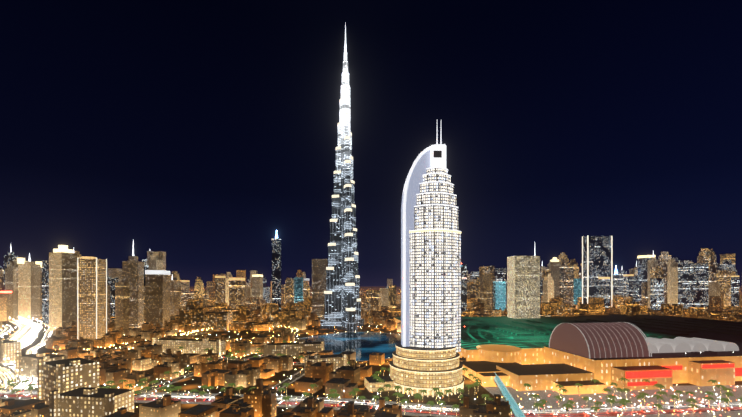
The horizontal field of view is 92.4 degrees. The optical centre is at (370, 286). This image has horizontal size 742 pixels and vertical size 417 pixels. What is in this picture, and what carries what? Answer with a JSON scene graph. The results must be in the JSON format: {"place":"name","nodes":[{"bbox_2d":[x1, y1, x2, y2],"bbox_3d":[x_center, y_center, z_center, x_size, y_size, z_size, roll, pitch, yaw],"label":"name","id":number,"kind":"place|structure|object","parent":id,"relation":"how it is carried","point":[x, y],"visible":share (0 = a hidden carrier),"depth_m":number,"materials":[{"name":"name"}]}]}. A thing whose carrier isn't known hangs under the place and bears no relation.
{"place":"outdoors","nodes":[
{"label":"outdoors","id":0,"kind":"place"},
{"bbox_2d":[293,332,400,360],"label":"lake","id":1,"kind":"structure","parent":0,"point":[363,345],"depth_m":722.64,"materials":[{"name":"blue liquid"}]},
{"bbox_2d":[0,320,741,416],"bbox_3d":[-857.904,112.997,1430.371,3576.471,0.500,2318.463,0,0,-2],"label":"roads","id":2,"kind":"structure","parent":0,"point":[528,402],"depth_m":357.34,"materials":[{"name":"grey asphalt"}]},
{"bbox_2d":[0,288,741,416],"bbox_3d":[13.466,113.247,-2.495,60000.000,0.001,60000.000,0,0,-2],"label":"ground","id":3,"kind":"structure","parent":0,"point":[476,392],"depth_m":439.15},
{"bbox_2d":[0,337,346,416],"bbox_3d":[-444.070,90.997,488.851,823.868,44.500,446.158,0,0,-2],"label":"apartment buildings","id":4,"kind":"structure","parent":3,"relation":"on","point":[68,387],"depth_m":336.64,"materials":[{"name":"beige"}]},
{"bbox_2d":[320,22,363,331],"bbox_3d":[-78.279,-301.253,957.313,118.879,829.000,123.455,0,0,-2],"label":"skyscraper","id":5,"kind":"structure","parent":3,"relation":"on","point":[342,304],"depth_m":955.13,"materials":[{"name":"grey"}]},
{"bbox_2d":[0,343,722,415],"bbox_3d":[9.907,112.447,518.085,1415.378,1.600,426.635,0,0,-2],"label":"cars","id":6,"kind":"object","parent":3,"relation":"on","point":[419,406],"visible":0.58,"depth_m":335.08,"materials":[{"name":"paint"}]},
{"bbox_2d":[0,231,738,339],"bbox_3d":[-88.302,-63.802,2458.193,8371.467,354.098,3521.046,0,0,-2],"label":"city skyline buildings","id":7,"kind":"structure","parent":3,"relation":"on","point":[63,286],"depth_m":1285.42,"materials":[{"name":"beige glass"}]},
{"bbox_2d":[0,153,740,416],"bbox_3d":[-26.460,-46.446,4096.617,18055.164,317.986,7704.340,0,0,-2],"label":"city light points","id":8,"kind":"structure","parent":3,"relation":"on","point":[344,391],"depth_m":395.25,"materials":[{"name":"yellow"}]},
{"bbox_2d":[0,304,741,416],"bbox_3d":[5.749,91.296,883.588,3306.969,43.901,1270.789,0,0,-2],"label":"low-rise buildings","id":9,"kind":"structure","parent":3,"relation":"on","point":[260,400],"depth_m":423.63,"materials":[{"name":"beige"}]},
{"bbox_2d":[0,340,741,416],"bbox_3d":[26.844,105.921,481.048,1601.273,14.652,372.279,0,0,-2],"label":"palm trees","id":10,"kind":"object","parent":3,"relation":"on","point":[477,383],"visible":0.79,"depth_m":350.03,"materials":[{"name":"green plant"}]},
{"bbox_2d":[5,319,741,416],"bbox_3d":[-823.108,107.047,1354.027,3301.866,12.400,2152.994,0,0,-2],"label":"street lamps","id":11,"kind":"object","parent":3,"relation":"on","point":[283,376],"visible":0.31,"depth_m":442.32,"materials":[{"name":"yellow"}]},
{"bbox_2d":[40,289,741,330],"bbox_3d":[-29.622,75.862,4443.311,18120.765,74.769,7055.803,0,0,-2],"label":"city blocks","id":12,"kind":"structure","parent":3,"relation":"on","point":[234,319],"depth_m":1087.69,"materials":[{"name":"brown"}]},
{"bbox_2d":[364,126,463,396],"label":"skyscraper","id":13,"kind":"structure","parent":3,"relation":"on","point":[426,355],"depth_m":390.44,"materials":[{"name":"grey"}]},
{"bbox_2d":[493,372,525,416],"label":"link bridge","id":14,"kind":"structure","parent":3,"relation":"on","point":[514,406],"depth_m":328.20,"materials":[{"name":"blue glass"}]},
{"bbox_2d":[394,315,741,394],"bbox_3d":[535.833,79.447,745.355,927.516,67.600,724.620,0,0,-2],"label":"shopping mall","id":15,"kind":"structure","parent":3,"relation":"on","point":[568,353],"depth_m":440.44,"materials":[{"name":"beige"}]},
{"bbox_2d":[0,0,741,287],"label":"sky","id":16,"kind":"structure","parent":0,"point":[195,132],"materials":[{"name":"blue"}]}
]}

